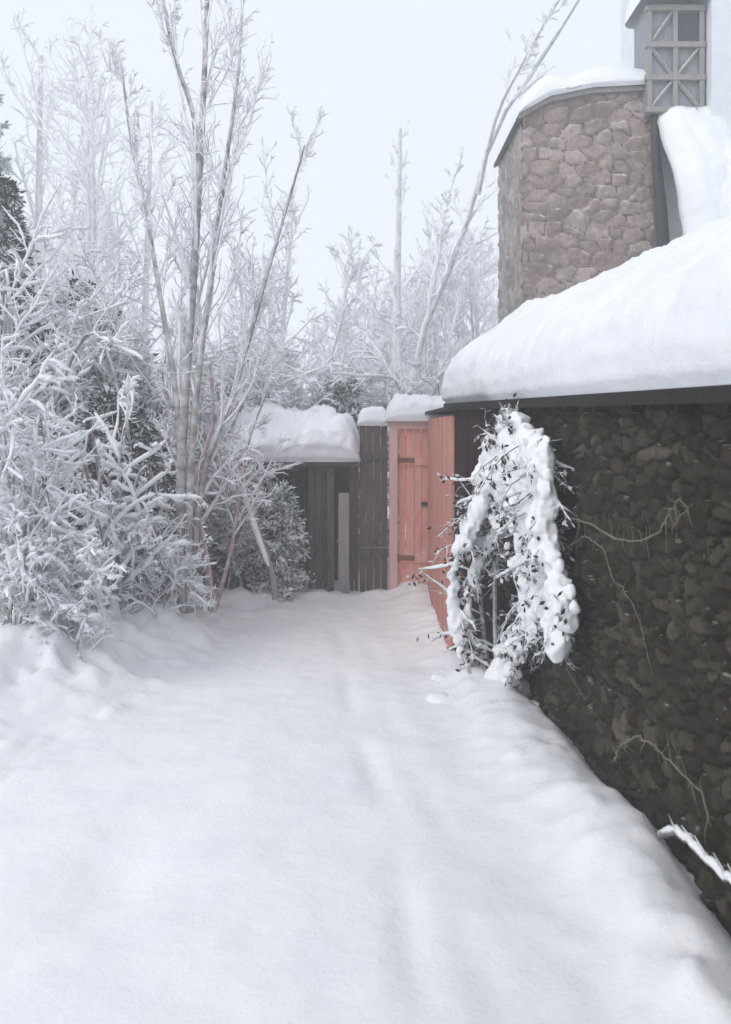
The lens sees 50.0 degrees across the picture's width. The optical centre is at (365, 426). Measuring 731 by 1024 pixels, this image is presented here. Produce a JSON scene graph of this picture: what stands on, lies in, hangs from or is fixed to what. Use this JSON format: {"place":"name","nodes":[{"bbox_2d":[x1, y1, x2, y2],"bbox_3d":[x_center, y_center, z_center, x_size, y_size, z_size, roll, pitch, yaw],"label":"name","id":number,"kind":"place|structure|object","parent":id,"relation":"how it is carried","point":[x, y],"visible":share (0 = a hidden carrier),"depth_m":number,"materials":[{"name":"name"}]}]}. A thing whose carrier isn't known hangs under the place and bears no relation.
{"place":"outdoors","nodes":[
{"label":"outdoors","id":0,"kind":"place"},
{"bbox_2d":[0,0,620,408],"label":"sky","id":1,"kind":"structure","parent":0,"point":[377,66],"materials":[{"name":"white"}]},
{"bbox_2d":[0,440,730,1023],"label":"ground","id":2,"kind":"structure","parent":0,"point":[306,804],"depth_m":3.27,"materials":[{"name":"white snow"}]},
{"bbox_2d":[0,94,35,369],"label":"conifer","id":3,"kind":"object","parent":2,"relation":"on","point":[3,160],"visible":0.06,"depth_m":16.26,"materials":[{"name":"green plant"}]},
{"bbox_2d":[0,169,80,462],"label":"evergreen tree","id":4,"kind":"object","parent":2,"relation":"on","point":[10,198],"visible":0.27,"depth_m":8.35,"materials":[{"name":"green plant"}]},
{"bbox_2d":[0,486,81,609],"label":"evergreen shrub","id":5,"kind":"object","parent":2,"relation":"on","point":[76,585],"visible":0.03,"depth_m":6.13,"materials":[{"name":"green plant"}]},
{"bbox_2d":[0,328,117,625],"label":"frosted shrub","id":6,"kind":"object","parent":2,"relation":"on","point":[20,567],"visible":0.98,"depth_m":5.12,"materials":[{"name":"white plant"}]},
{"bbox_2d":[4,1,129,368],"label":"frosted tree","id":7,"kind":"object","parent":2,"relation":"on","point":[86,179],"visible":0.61,"depth_m":12.51,"materials":[{"name":"white plant"}]},
{"bbox_2d":[14,524,127,662],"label":"frosted shrub","id":8,"kind":"object","parent":2,"relation":"on","point":[76,602],"visible":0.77,"depth_m":5.18,"materials":[{"name":"white plant"}]},
{"bbox_2d":[0,183,143,494],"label":"frosted shrub","id":9,"kind":"object","parent":2,"relation":"on","point":[71,354],"visible":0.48,"depth_m":7.01,"materials":[{"name":"white plant"}]},
{"bbox_2d":[0,7,168,344],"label":"frosted tree","id":10,"kind":"object","parent":2,"relation":"on","point":[39,175],"visible":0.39,"depth_m":16.82,"materials":[{"name":"white plant"}]},
{"bbox_2d":[18,269,193,529],"bbox_3d":[-3.170,0.054,8.913,2.843,3.600,2.800,0,0,0],"label":"evergreen tree","id":11,"kind":"object","parent":2,"relation":"on","point":[91,283],"visible":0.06,"depth_m":8.68,"materials":[{"name":"green plant"}]},
{"bbox_2d":[9,372,207,618],"bbox_3d":[-1.950,0.722,6.139,1.406,2.338,1.330,0,0,0],"label":"frosted shrub","id":12,"kind":"object","parent":2,"relation":"on","point":[142,527],"visible":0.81,"depth_m":6.05,"materials":[{"name":"white plant"}]},
{"bbox_2d":[5,231,243,537],"bbox_3d":[-2.697,0.017,8.585,3.124,4.059,2.273,0,0,0],"label":"frosted shrub","id":13,"kind":"object","parent":2,"relation":"on","point":[133,362],"visible":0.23,"depth_m":8.25,"materials":[{"name":"white plant"}]},
{"bbox_2d":[39,381,218,604],"bbox_3d":[-2.267,0.620,7.113,1.842,2.076,1.844,0,0,0],"label":"evergreen tree","id":14,"kind":"object","parent":2,"relation":"on","point":[141,427],"visible":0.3,"depth_m":6.93,"materials":[{"name":"green plant"}]},
{"bbox_2d":[74,85,200,397],"bbox_3d":[-5.220,-3.043,18.168,2.593,9.490,3.022,0,0,0],"label":"frosted tree","id":15,"kind":"object","parent":2,"relation":"on","point":[142,315],"visible":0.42,"depth_m":18.00,"materials":[{"name":"white plant"}]},
{"bbox_2d":[116,511,218,619],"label":"frosted shrub","id":16,"kind":"object","parent":2,"relation":"on","point":[186,561],"visible":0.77,"depth_m":6.24,"materials":[{"name":"white plant"}]},
{"bbox_2d":[89,0,329,613],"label":"frosted tree","id":17,"kind":"object","parent":2,"relation":"on","point":[179,389],"visible":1,"depth_m":6.58,"materials":[{"name":"grey plant"}]},
{"bbox_2d":[15,261,407,446],"bbox_3d":[-0.111,-3.661,36.105,53.866,10.509,15.186,0,0,0],"label":"wood","id":18,"kind":"object","parent":2,"relation":"on","point":[167,293],"visible":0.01,"depth_m":33.72,"materials":[{"name":"white plant"}]},
{"bbox_2d":[145,342,301,611],"bbox_3d":[-1.303,0.471,7.120,1.435,2.561,1.023,0,0,0],"label":"frosted sapling","id":19,"kind":"object","parent":2,"relation":"on","point":[172,431],"visible":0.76,"depth_m":7.05,"materials":[{"name":"grey plant"}]},
{"bbox_2d":[187,445,283,589],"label":"frosted shrub","id":20,"kind":"object","parent":2,"relation":"on","point":[223,524],"visible":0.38,"depth_m":7.65,"materials":[{"name":"grey plant"}]},
{"bbox_2d":[196,465,277,592],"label":"evergreen shrub","id":21,"kind":"object","parent":2,"relation":"on","point":[216,554],"visible":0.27,"depth_m":7.79,"materials":[{"name":"green plant"}]},
{"bbox_2d":[141,295,349,541],"bbox_3d":[-1.644,0.207,9.334,2.593,3.690,2.390,0,0,-18],"label":"frosted shrub","id":22,"kind":"object","parent":2,"relation":"on","point":[287,377],"visible":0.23,"depth_m":9.17,"materials":[{"name":"white plant"}]},
{"bbox_2d":[236,468,277,599],"bbox_3d":[-1.043,1.021,7.479,0.471,1.248,0.112,0,0,23],"label":"wooden stake","id":23,"kind":"object","parent":2,"relation":"on","point":[262,548],"visible":0.68,"depth_m":7.42,"materials":[{"name":"grey wood"}]},
{"bbox_2d":[234,477,314,600],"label":"evergreen shrub","id":24,"kind":"object","parent":2,"relation":"on","point":[286,548],"visible":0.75,"depth_m":7.82,"materials":[{"name":"green leaves"},{"name":"snow"},{"name":"twig"}]},
{"bbox_2d":[196,162,358,404],"bbox_3d":[-1.438,-1.186,12.603,2.696,6.200,2.172,0,0,0],"label":"frosted tree","id":25,"kind":"object","parent":2,"relation":"on","point":[285,295],"visible":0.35,"depth_m":12.39,"materials":[{"name":"white plant"}]},
{"bbox_2d":[221,401,360,593],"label":"garden shed","id":26,"kind":"structure","parent":2,"relation":"on","point":[327,436],"depth_m":8.26,"materials":[{"name":"brown wood"}]},
{"bbox_2d":[309,467,326,589],"bbox_3d":[-0.498,1.140,8.271,0.204,1.420,0.027,0,0,0],"label":"door","id":27,"kind":"structure","parent":26,"relation":"in","point":[315,473],"depth_m":8.26,"materials":[{"name":"wood"}]},
{"bbox_2d":[234,344,405,547],"bbox_3d":[-0.622,0.584,10.259,2.741,3.262,2.300,0,0,-15],"label":"frosted shrub","id":28,"kind":"object","parent":2,"relation":"on","point":[311,400],"visible":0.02,"depth_m":10.02,"materials":[{"name":"white plant"}]},
{"bbox_2d":[304,369,405,566],"bbox_3d":[-0.216,0.642,9.776,1.951,2.708,1.743,0,0,29],"label":"shrub","id":29,"kind":"object","parent":2,"relation":"on","point":[346,402],"visible":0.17,"depth_m":9.63,"materials":[{"name":"dark green needle foliage"},{"name":"snow"}]},
{"bbox_2d":[309,257,410,404],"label":"frosted tree","id":30,"kind":"object","parent":2,"relation":"on","point":[380,306],"visible":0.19,"depth_m":19.53,"materials":[{"name":"white plant"}]},
{"bbox_2d":[303,221,437,469],"bbox_3d":[0.001,-1.091,15.997,2.538,5.967,2.802,0,0,17],"label":"frosted tree","id":31,"kind":"object","parent":2,"relation":"on","point":[353,313],"visible":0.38,"depth_m":15.93,"materials":[{"name":"white plant"}]},
{"bbox_2d":[357,406,388,591],"bbox_3d":[0.080,0.820,8.219,0.340,2.060,0.201,0,0,0],"label":"plank fence","id":32,"kind":"object","parent":2,"relation":"on","point":[369,418],"visible":0.91,"depth_m":8.20,"materials":[{"name":"grey wood"}]},
{"bbox_2d":[320,309,460,517],"bbox_3d":[0.567,0.247,10.484,2.876,3.529,2.159,0,0,-21],"label":"frosted shrub","id":33,"kind":"object","parent":2,"relation":"on","point":[386,394],"visible":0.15,"depth_m":10.22,"materials":[{"name":"white plant"}]},
{"bbox_2d":[383,120,429,512],"bbox_3d":[0.780,-2.008,14.961,0.868,7.739,0.741,0,0,32],"label":"frosted tree","id":34,"kind":"object","parent":2,"relation":"on","point":[397,289],"visible":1,"depth_m":14.96,"materials":[{"name":"white plant"}]},
{"bbox_2d":[385,393,452,589],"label":"wooden gate","id":35,"kind":"structure","parent":2,"relation":"on","point":[406,411],"depth_m":8.06,"materials":[{"name":"orange paint"}]},
{"bbox_2d":[362,197,498,397],"bbox_3d":[1.607,-1.532,17.347,3.899,6.826,2.446,0,0,0],"label":"frosted tree","id":36,"kind":"object","parent":2,"relation":"on","point":[454,285],"visible":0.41,"depth_m":17.15,"materials":[{"name":"white plant"}]},
{"bbox_2d":[386,216,498,366],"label":"frosted tree","id":37,"kind":"object","parent":2,"relation":"on","point":[475,310],"visible":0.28,"depth_m":18.38,"materials":[{"name":"white plant"}]},
{"bbox_2d":[425,406,501,659],"bbox_3d":[0.810,0.877,6.830,0.420,2.045,2.340,0,0,0],"label":"lean to","id":38,"kind":"object","parent":2,"relation":"on","point":[453,447],"visible":0.51,"depth_m":5.81,"materials":[{"name":"paint"}]},
{"bbox_2d":[426,631,540,708],"bbox_3d":[0.817,1.577,5.237,0.865,0.520,0.805,0,0,0],"label":"snow heap","id":39,"kind":"object","parent":2,"relation":"on","point":[498,669],"visible":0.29,"depth_m":5.01,"materials":[{"name":"white snow"}]},
{"bbox_2d":[408,0,579,393],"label":"leaning tree","id":40,"kind":"object","parent":2,"relation":"on","point":[451,268],"visible":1,"depth_m":12.87,"materials":[{"name":"white plant"}]},
{"bbox_2d":[407,393,583,691],"bbox_3d":[0.909,0.797,4.783,0.878,2.016,2.021,0,0,-15],"label":"snow laden shrub","id":41,"kind":"object","parent":2,"relation":"on","point":[515,472],"visible":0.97,"depth_m":4.59,"materials":[{"name":"white snow"}]},
{"bbox_2d":[441,216,730,936],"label":"stone outbuilding","id":42,"kind":"structure","parent":2,"relation":"on","point":[617,380],"depth_m":3.35,"materials":[{"name":"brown stone"}]},
{"bbox_2d":[560,495,710,842],"bbox_3d":[1.125,0.895,3.615,0.059,1.279,1.797,0,0,-5],"label":"climbing stem","id":43,"kind":"object","parent":42,"relation":"attached to","point":[617,584],"visible":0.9,"depth_m":3.25,"materials":[{"name":"plant"}]},
{"bbox_2d":[493,0,730,323],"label":"house","id":44,"kind":"structure","parent":2,"relation":"on","point":[603,168],"depth_m":8.98,"materials":[{"name":"brown stone"}]},
{"bbox_2d":[657,814,730,884],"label":"fallen branch","id":45,"kind":"object","parent":2,"relation":"on","point":[696,847],"visible":1,"depth_m":2.77,"materials":[{"name":"white plant"}]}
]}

